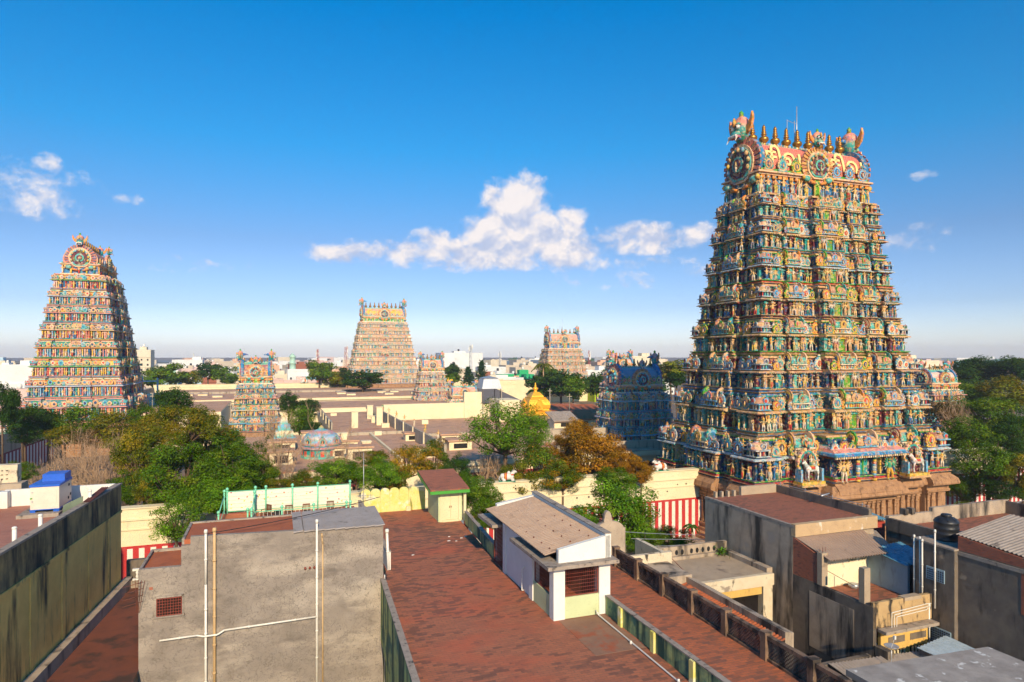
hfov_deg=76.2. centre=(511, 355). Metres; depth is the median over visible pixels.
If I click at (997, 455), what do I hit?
tree
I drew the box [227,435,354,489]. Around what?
temple hall
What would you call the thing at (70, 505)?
leaning sheet
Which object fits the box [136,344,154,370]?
city house
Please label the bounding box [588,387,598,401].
city house
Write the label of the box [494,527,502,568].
grille door
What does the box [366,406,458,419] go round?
temple hall
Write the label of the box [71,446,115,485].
bare tree
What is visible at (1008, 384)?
tree
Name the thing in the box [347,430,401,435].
roof kerb wall
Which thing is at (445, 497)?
door leaf
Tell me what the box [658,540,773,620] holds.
tan roofed house
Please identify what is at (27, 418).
tree
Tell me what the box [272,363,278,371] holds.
city house
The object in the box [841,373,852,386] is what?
door
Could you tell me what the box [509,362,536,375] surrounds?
city house
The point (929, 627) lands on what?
wall pipe
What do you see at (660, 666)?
water pipe
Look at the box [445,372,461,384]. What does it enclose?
tree
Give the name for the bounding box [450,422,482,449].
bare tree
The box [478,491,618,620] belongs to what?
rooftop room
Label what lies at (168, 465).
tree
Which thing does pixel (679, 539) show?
overhead wire
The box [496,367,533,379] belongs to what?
city house
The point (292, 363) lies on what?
minaret
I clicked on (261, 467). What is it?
tree
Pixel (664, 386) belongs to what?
tree
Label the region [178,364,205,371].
city house
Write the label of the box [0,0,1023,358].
sky
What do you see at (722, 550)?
weed plant
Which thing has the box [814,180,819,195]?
door
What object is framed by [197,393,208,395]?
skylight box
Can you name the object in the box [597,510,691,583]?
ruined parapet
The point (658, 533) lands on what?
overhead wire
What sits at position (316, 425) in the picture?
tree
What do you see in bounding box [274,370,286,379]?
city house
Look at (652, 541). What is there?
tree
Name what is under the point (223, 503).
stair railing
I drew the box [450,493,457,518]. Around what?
door leaf
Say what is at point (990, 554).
dark brick topped house
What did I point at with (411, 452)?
tree
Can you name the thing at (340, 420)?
temple hall
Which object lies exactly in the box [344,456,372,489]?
tree
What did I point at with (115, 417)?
tree
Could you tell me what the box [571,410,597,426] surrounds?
service house
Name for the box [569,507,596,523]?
tree
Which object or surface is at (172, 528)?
tree
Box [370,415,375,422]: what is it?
roof pillar
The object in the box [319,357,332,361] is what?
city house
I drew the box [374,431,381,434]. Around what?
roof vent
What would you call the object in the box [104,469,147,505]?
tree
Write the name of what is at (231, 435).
tree
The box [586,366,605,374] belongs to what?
city house
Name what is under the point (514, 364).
city house
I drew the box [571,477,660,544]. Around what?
tree
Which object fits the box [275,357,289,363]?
city house
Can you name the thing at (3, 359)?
city house
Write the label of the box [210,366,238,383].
tree
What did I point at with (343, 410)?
roof kerb wall
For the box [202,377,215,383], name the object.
city house
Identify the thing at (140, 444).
tree
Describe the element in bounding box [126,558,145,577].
wall
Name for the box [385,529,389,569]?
wall pipe
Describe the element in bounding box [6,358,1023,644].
ground
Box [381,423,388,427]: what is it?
roof vent
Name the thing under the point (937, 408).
tree
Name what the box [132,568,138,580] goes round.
balustrade
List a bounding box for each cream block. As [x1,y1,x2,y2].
[383,392,481,419]
[489,398,519,421]
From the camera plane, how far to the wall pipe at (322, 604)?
33.27 m
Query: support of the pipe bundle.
attached to the dark flat roofed house at (801, 543)
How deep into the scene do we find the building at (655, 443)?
114.59 m
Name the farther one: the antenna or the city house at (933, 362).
the city house at (933, 362)
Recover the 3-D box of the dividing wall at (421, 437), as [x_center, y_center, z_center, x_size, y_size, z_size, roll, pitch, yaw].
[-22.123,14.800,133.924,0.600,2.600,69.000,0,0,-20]
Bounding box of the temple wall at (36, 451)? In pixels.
[0,432,54,466]
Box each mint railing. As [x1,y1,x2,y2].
[226,480,350,513]
[246,500,351,516]
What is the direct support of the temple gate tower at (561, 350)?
on the ground
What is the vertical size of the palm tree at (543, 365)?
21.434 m
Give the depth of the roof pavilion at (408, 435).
122.86 m
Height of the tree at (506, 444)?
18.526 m
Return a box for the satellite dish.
[883,635,898,661]
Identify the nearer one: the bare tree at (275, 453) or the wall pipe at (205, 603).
the wall pipe at (205, 603)
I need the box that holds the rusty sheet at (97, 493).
[83,486,107,501]
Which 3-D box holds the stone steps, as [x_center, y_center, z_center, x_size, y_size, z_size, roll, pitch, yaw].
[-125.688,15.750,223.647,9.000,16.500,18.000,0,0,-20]
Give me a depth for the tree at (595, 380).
238.94 m
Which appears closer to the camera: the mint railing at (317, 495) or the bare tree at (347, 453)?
the mint railing at (317, 495)
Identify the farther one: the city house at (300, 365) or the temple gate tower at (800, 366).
the city house at (300, 365)
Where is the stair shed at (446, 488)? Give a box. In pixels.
[417,468,469,521]
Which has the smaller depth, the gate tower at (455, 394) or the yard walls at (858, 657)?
the yard walls at (858, 657)
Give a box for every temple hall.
[143,401,231,447]
[147,387,414,419]
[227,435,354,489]
[288,399,444,434]
[317,410,446,489]
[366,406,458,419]
[402,418,659,481]
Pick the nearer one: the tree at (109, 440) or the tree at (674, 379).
the tree at (109, 440)
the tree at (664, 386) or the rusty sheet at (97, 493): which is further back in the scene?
the tree at (664, 386)
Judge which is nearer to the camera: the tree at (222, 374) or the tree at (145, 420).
the tree at (145, 420)
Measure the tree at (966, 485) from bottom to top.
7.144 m
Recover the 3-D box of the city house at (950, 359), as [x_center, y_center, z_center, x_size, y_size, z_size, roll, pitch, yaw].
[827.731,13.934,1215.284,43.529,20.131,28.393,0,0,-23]
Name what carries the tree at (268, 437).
on the ground
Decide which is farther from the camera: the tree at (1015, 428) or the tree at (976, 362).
the tree at (976, 362)
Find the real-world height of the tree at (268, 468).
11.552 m
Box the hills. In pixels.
[158,360,594,361]
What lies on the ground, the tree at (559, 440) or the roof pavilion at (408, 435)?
the tree at (559, 440)
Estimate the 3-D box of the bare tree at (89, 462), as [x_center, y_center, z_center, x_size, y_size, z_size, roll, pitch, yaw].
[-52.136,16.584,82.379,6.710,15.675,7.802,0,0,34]
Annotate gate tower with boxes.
[20,233,149,457]
[229,349,281,436]
[345,297,417,387]
[411,351,447,400]
[444,379,483,413]
[535,325,588,387]
[594,350,673,440]
[596,349,633,406]
[652,106,959,539]
[913,359,972,441]
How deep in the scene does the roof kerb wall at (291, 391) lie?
260.71 m
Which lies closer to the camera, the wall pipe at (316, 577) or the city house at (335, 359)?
the wall pipe at (316, 577)
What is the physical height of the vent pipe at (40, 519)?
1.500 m
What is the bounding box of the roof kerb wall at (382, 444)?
[369,432,402,461]
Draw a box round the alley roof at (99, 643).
[22,576,137,681]
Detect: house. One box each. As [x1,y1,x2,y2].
[0,357,10,362]
[0,360,31,381]
[0,380,26,387]
[0,384,27,425]
[0,463,27,490]
[2,360,12,364]
[122,506,384,681]
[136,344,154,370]
[172,357,204,367]
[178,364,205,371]
[182,363,193,368]
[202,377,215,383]
[205,359,233,366]
[216,378,238,383]
[216,506,353,519]
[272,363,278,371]
[273,378,283,382]
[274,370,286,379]
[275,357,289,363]
[279,361,289,368]
[284,376,316,382]
[287,369,309,379]
[288,362,308,368]
[300,358,324,363]
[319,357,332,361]
[327,359,342,367]
[333,357,343,361]
[341,360,349,365]
[436,349,482,371]
[474,375,523,379]
[475,363,505,372]
[483,359,505,366]
[493,368,511,374]
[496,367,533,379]
[499,362,519,372]
[509,357,530,364]
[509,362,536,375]
[520,360,536,366]
[520,403,583,410]
[545,411,577,428]
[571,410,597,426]
[574,404,598,414]
[585,362,594,369]
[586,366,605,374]
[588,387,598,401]
[589,360,605,365]
[595,357,605,361]
[610,564,798,681]
[621,353,651,365]
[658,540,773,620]
[664,375,673,393]
[705,482,939,662]
[846,647,1023,681]
[885,499,1023,626]
[907,355,938,369]
[911,531,962,641]
[941,358,967,360]
[956,514,1023,660]
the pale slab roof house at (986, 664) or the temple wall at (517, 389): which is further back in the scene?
the temple wall at (517, 389)
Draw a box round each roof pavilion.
[267,438,296,447]
[267,447,294,464]
[300,430,312,435]
[332,445,345,457]
[342,438,359,444]
[344,443,373,460]
[401,431,414,440]
[412,443,441,457]
[436,432,461,442]
[443,437,473,450]
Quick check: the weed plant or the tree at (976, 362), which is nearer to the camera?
the weed plant
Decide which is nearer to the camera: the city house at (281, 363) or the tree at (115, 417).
the tree at (115, 417)
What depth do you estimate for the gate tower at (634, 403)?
125.79 m
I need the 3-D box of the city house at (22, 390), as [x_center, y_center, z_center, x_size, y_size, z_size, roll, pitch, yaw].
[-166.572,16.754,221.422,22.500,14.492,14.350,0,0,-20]
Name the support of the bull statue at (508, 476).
on the temple wall at (677, 502)
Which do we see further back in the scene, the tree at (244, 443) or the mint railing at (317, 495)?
the tree at (244, 443)
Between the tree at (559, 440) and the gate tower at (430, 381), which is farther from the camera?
the gate tower at (430, 381)
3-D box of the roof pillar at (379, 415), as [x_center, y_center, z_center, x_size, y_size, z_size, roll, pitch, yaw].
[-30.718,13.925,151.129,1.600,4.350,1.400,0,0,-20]
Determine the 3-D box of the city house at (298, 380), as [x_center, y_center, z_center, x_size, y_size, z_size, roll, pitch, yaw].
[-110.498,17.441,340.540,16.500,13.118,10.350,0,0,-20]
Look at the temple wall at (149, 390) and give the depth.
268.63 m
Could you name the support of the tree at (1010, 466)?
on the ground
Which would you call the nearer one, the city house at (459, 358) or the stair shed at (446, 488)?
the stair shed at (446, 488)
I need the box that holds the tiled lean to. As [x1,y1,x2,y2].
[682,577,793,666]
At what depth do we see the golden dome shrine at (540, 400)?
148.18 m
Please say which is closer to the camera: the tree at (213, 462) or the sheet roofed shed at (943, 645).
the sheet roofed shed at (943, 645)
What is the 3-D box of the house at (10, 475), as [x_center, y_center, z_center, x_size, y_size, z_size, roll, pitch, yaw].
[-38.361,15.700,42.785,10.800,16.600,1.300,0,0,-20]
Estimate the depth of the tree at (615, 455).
83.18 m
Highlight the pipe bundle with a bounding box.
[891,603,930,627]
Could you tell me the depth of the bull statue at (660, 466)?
84.68 m
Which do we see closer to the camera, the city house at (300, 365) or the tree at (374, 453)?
the tree at (374, 453)
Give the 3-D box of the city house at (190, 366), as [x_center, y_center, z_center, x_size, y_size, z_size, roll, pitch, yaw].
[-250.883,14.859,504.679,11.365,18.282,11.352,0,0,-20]
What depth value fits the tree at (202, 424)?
88.61 m
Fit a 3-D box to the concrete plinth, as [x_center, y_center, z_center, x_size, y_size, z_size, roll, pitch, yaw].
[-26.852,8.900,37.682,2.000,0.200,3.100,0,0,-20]
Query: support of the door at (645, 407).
in the gate tower at (634, 403)
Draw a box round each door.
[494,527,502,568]
[643,402,647,409]
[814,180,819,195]
[822,209,830,219]
[824,238,834,249]
[828,269,837,281]
[831,303,841,315]
[836,337,846,350]
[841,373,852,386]
[848,412,858,427]
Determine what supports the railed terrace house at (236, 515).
on the ground
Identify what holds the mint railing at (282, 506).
on the railed terrace house at (236, 515)
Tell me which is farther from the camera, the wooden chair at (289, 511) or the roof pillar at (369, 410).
the roof pillar at (369, 410)
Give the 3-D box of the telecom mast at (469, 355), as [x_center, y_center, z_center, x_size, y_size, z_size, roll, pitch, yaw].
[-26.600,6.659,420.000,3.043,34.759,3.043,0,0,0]
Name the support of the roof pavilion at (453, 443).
on the temple hall at (647, 454)
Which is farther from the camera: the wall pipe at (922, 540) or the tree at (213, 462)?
the tree at (213, 462)
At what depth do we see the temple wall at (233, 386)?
286.42 m
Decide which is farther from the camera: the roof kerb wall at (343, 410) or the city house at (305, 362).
the city house at (305, 362)
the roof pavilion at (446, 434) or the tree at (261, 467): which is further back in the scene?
the roof pavilion at (446, 434)
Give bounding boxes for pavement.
[625,536,704,551]
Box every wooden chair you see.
[261,504,271,515]
[285,505,292,513]
[302,503,309,510]
[326,501,334,508]
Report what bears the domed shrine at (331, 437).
on the temple hall at (301, 462)
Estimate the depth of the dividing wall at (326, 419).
153.88 m
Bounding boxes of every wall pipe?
[159,616,316,641]
[204,529,207,681]
[212,527,216,681]
[315,519,318,681]
[321,533,323,681]
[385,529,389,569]
[913,534,914,592]
[919,536,920,593]
[921,539,923,592]
[928,604,930,642]
[934,529,935,608]
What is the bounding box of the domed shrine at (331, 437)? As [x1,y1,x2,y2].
[300,425,341,459]
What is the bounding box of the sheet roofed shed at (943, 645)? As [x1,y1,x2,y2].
[829,636,974,679]
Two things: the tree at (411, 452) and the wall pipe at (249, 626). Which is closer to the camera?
the wall pipe at (249, 626)
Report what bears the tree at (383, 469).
on the ground
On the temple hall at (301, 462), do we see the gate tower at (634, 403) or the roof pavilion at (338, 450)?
the roof pavilion at (338, 450)
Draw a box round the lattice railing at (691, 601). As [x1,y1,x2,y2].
[612,545,852,681]
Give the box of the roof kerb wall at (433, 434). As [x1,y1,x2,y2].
[427,428,558,435]
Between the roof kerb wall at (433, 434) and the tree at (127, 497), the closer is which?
the tree at (127, 497)
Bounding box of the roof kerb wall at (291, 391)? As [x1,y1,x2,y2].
[150,388,447,394]
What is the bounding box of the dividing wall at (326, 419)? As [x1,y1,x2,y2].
[320,409,332,429]
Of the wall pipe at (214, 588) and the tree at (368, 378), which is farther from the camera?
the tree at (368, 378)
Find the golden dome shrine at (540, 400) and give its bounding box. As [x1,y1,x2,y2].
[521,382,549,426]
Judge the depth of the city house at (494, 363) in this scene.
716.84 m
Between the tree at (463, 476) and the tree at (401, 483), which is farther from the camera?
the tree at (401, 483)
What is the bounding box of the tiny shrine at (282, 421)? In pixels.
[274,414,294,438]
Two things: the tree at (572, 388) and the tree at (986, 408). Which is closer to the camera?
the tree at (986, 408)
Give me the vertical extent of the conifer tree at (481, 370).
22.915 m
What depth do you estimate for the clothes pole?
42.57 m
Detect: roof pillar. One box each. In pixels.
[338,432,347,439]
[351,411,358,427]
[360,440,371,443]
[366,405,372,418]
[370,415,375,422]
[375,406,382,424]
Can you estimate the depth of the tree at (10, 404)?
104.79 m
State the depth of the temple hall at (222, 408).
194.49 m
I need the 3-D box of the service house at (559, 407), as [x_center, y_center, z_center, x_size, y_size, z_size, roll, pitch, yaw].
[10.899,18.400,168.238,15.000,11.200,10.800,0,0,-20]
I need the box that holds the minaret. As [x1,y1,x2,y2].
[289,353,295,368]
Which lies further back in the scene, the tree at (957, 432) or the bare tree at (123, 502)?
the tree at (957, 432)
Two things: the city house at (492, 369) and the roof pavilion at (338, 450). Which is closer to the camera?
the roof pavilion at (338, 450)
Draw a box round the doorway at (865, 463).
[845,457,880,475]
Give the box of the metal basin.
[848,582,857,588]
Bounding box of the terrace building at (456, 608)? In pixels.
[358,486,730,681]
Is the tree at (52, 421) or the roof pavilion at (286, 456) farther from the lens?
the tree at (52, 421)
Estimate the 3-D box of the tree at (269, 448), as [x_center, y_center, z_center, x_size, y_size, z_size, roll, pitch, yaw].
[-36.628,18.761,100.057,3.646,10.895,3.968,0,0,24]
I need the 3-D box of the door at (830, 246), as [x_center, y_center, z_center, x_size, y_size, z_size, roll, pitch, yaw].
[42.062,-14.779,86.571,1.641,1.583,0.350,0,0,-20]
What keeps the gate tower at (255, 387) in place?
on the ground
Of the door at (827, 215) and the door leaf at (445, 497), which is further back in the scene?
the door at (827, 215)
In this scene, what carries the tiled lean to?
on the ground
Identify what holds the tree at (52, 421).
on the ground
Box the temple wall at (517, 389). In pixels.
[446,380,587,401]
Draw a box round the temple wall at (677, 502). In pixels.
[121,467,700,579]
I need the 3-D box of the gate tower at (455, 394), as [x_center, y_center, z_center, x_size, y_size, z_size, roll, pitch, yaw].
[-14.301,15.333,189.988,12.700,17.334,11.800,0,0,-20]
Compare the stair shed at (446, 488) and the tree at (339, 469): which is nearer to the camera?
the stair shed at (446, 488)
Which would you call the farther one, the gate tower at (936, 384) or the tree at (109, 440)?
the gate tower at (936, 384)
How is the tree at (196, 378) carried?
on the ground
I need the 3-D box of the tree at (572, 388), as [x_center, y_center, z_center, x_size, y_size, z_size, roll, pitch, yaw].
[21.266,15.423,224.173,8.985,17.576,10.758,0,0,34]
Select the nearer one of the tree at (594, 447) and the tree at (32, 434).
the tree at (594, 447)
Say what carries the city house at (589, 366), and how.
on the ground
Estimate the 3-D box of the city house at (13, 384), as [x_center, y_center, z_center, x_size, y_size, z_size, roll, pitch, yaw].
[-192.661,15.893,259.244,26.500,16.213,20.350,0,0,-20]
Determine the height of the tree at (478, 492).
12.909 m
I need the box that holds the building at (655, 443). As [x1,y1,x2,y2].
[556,439,662,460]
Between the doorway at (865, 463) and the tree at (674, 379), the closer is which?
the doorway at (865, 463)
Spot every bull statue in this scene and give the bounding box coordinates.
[499,468,516,481]
[652,459,669,471]
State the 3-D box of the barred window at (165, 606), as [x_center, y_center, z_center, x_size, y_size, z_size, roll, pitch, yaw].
[-16.248,11.870,30.964,1.320,1.020,0.125,0,0,-20]
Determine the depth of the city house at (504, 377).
349.27 m
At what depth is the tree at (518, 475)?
78.87 m
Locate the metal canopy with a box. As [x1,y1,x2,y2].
[477,376,501,397]
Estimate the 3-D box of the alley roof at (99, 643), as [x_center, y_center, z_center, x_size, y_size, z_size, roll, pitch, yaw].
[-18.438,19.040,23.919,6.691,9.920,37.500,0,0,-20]
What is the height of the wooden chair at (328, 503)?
1.020 m
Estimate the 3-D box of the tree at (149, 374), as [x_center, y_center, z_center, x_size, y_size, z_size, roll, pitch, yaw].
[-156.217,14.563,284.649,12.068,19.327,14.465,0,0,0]
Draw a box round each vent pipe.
[11,526,16,540]
[38,514,42,526]
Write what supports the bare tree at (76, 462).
on the ground
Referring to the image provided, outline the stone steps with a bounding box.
[145,378,158,397]
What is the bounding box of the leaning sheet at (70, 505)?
[62,496,82,512]
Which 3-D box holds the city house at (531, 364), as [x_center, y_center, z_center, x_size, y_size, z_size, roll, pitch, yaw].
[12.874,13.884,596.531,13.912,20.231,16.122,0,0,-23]
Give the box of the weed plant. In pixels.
[714,544,729,557]
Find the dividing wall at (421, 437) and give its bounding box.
[383,411,446,454]
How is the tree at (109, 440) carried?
on the ground
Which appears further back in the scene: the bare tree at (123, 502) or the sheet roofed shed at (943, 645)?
the bare tree at (123, 502)
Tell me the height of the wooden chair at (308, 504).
1.020 m
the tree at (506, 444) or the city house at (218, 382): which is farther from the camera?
the city house at (218, 382)
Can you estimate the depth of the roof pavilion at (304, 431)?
126.39 m
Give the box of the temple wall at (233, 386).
[153,382,344,392]
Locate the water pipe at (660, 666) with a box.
[595,609,679,681]
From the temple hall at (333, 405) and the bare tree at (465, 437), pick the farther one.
the temple hall at (333, 405)
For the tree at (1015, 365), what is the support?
on the ground
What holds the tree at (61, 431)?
on the ground
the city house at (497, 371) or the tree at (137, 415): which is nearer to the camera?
the tree at (137, 415)
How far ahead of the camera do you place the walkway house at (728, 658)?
30.17 m
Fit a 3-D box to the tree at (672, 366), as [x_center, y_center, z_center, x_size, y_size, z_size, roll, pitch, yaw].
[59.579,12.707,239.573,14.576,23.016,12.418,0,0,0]
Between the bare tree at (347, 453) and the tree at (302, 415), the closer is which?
the bare tree at (347, 453)
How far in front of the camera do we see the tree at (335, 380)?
296.57 m
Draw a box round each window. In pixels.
[153,593,184,618]
[888,634,904,653]
[910,630,926,651]
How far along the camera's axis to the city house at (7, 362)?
440.50 m
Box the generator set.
[29,470,71,512]
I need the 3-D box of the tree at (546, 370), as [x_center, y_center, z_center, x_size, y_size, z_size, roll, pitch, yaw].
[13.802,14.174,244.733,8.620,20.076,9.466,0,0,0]
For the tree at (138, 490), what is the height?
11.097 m
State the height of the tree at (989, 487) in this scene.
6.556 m
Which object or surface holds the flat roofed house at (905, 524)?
on the ground
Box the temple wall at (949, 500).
[942,446,1023,504]
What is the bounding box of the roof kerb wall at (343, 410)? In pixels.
[323,409,366,412]
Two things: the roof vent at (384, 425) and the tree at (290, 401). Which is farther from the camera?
the tree at (290, 401)
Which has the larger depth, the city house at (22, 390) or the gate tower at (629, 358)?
the city house at (22, 390)
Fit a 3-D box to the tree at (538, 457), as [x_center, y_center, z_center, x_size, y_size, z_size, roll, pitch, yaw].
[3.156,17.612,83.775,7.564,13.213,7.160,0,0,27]
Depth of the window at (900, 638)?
39.85 m
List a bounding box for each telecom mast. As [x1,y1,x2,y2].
[344,346,347,369]
[468,344,472,367]
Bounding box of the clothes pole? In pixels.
[828,569,858,597]
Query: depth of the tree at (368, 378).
259.31 m
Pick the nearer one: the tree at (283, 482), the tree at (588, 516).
the tree at (588, 516)
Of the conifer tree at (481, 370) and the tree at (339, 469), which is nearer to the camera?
the tree at (339, 469)
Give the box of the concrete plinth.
[16,507,62,519]
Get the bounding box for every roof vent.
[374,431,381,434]
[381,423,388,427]
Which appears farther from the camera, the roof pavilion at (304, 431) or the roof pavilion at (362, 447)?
the roof pavilion at (304, 431)
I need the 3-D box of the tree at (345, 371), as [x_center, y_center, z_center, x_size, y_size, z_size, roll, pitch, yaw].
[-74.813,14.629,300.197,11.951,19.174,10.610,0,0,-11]
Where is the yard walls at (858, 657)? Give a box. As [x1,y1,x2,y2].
[795,648,870,681]
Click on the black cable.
(293, 517)
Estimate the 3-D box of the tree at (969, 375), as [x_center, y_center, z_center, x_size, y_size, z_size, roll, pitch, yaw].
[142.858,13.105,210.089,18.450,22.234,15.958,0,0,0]
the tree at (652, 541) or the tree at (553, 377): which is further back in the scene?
the tree at (553, 377)
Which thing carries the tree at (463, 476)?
on the ground
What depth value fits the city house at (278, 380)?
338.62 m
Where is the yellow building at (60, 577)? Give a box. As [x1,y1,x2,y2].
[0,483,121,681]
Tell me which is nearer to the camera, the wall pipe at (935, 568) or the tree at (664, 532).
the wall pipe at (935, 568)
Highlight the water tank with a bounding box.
[933,513,959,542]
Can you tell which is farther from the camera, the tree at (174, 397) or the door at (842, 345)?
the tree at (174, 397)
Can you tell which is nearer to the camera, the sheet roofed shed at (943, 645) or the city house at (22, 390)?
the sheet roofed shed at (943, 645)
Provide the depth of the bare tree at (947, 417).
118.90 m
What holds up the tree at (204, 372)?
on the ground
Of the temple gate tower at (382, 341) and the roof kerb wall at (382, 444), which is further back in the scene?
the temple gate tower at (382, 341)
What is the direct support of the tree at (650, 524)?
on the ground
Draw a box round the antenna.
[363,453,363,503]
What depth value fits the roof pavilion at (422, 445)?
102.77 m
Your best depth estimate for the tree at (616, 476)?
65.09 m
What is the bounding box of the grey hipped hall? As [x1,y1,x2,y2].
[478,388,521,417]
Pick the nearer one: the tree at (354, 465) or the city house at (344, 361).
the tree at (354, 465)
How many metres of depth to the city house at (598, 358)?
1580.95 m
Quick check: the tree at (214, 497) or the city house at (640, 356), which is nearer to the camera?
the tree at (214, 497)
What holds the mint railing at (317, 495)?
on the railed terrace house at (236, 515)
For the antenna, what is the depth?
51.95 m
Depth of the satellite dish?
37.49 m
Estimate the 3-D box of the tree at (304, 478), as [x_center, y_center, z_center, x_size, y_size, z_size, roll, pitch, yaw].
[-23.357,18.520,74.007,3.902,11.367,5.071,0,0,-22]
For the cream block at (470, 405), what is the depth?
166.67 m
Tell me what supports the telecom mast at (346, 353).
on the ground
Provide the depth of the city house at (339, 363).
849.37 m
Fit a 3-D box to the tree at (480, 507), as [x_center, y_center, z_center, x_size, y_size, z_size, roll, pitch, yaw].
[-2.071,18.437,58.055,3.450,11.536,3.039,0,0,0]
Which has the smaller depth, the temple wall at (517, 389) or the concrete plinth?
the concrete plinth
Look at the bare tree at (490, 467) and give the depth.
91.54 m
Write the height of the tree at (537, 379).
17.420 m
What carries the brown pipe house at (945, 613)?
on the ground
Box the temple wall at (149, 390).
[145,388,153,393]
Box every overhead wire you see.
[631,532,688,534]
[631,538,704,539]
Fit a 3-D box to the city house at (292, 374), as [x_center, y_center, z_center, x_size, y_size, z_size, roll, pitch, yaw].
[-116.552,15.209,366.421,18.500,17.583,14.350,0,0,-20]
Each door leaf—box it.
[442,494,449,519]
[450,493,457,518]
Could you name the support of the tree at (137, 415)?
on the ground
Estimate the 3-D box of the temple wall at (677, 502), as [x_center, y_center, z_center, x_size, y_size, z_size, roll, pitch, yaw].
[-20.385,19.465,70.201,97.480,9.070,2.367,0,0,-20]
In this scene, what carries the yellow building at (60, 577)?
on the ground
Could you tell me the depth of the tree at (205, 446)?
97.33 m
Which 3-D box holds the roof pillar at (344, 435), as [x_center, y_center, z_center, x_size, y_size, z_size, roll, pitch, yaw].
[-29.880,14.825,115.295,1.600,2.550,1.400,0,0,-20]
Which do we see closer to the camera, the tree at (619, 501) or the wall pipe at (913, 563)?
the wall pipe at (913, 563)
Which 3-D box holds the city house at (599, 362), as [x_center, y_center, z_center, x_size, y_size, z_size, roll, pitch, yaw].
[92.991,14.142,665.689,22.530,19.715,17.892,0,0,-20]
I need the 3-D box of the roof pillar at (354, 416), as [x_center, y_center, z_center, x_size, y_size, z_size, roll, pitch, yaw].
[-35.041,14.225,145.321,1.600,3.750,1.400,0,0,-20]
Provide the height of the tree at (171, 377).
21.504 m
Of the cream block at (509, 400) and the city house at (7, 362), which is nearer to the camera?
the cream block at (509, 400)
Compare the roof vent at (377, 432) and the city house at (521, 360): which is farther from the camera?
the city house at (521, 360)
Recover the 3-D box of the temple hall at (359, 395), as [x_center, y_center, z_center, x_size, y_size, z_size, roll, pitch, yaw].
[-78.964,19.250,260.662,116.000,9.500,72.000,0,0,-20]
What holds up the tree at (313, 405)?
on the ground
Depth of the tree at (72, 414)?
111.44 m
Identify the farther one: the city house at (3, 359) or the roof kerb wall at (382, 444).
the city house at (3, 359)
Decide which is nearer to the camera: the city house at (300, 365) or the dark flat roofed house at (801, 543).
the dark flat roofed house at (801, 543)
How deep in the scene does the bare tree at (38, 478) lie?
75.93 m
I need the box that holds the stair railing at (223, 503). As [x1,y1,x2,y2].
[217,490,255,519]
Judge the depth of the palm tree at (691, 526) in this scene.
71.70 m
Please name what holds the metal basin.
on the dark flat roofed house at (801, 543)
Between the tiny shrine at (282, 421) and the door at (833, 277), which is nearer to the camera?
the door at (833, 277)
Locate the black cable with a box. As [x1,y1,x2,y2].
[207,497,378,533]
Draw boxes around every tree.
[0,381,25,463]
[3,403,55,470]
[6,425,47,470]
[8,460,40,479]
[27,449,78,487]
[32,409,66,471]
[43,424,84,469]
[46,426,118,484]
[55,402,109,477]
[65,426,131,485]
[67,427,111,467]
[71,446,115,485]
[90,409,138,474]
[99,427,128,476]
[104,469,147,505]
[107,444,139,505]
[108,424,180,503]
[125,401,155,428]
[127,412,166,451]
[131,475,178,504]
[139,439,209,502]
[140,367,165,387]
[148,404,224,473]
[148,488,205,546]
[151,362,191,384]
[151,386,195,477]
[175,472,260,513]
[177,371,203,383]
[180,409,232,456]
[189,435,266,512]
[192,361,222,383]
[206,427,244,447]
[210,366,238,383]
[222,436,269,466]
[236,459,280,489]
[240,401,336,484]
[249,459,280,480]
[261,477,298,489]
[262,445,282,459]
[264,427,275,444]
[277,389,299,419]
[285,405,316,434]
[289,468,320,487]
[298,398,321,413]
[303,419,324,429]
[305,359,337,387]
[306,457,360,484]
[315,423,370,489]
[323,371,344,387]
[337,367,350,378]
[341,369,385,391]
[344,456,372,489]
[353,454,401,490]
[361,449,389,471]
[379,469,411,490]
[389,443,430,484]
[412,437,449,483]
[444,364,462,376]
[444,451,470,475]
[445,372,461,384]
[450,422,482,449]
[457,397,543,465]
[458,471,484,526]
[460,365,474,385]
[462,475,504,527]
[471,433,514,481]
[471,498,497,531]
[473,359,487,380]
[495,458,542,493]
[514,442,566,477]
[515,403,554,467]
[524,375,553,396]
[531,363,553,395]
[537,458,586,505]
[538,367,556,375]
[539,369,590,403]
[544,434,574,469]
[553,424,627,474]
[559,375,587,402]
[559,416,597,453]
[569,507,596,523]
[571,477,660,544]
[583,372,602,405]
[591,466,639,519]
[594,444,644,473]
[623,459,656,502]
[625,512,655,537]
[625,532,663,553]
[650,524,694,546]
[658,359,687,412]
[662,381,669,391]
[664,371,685,418]
[682,523,699,541]
[924,397,967,430]
[926,362,988,385]
[935,392,974,445]
[940,415,1008,449]
[945,394,1023,429]
[945,470,982,503]
[947,433,1023,499]
[953,355,1009,381]
[956,381,985,401]
[974,374,1023,415]
[977,476,1023,500]
[981,355,1023,413]
[986,402,1023,457]
[996,452,1023,503]
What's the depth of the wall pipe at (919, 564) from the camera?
41.57 m
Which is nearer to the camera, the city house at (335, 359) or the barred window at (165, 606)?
the barred window at (165, 606)
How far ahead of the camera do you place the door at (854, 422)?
83.19 m
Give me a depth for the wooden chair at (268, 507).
49.03 m
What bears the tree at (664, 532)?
on the ground
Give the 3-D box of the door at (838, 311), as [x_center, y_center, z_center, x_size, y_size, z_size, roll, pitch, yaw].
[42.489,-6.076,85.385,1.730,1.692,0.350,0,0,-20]
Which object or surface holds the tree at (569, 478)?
on the ground

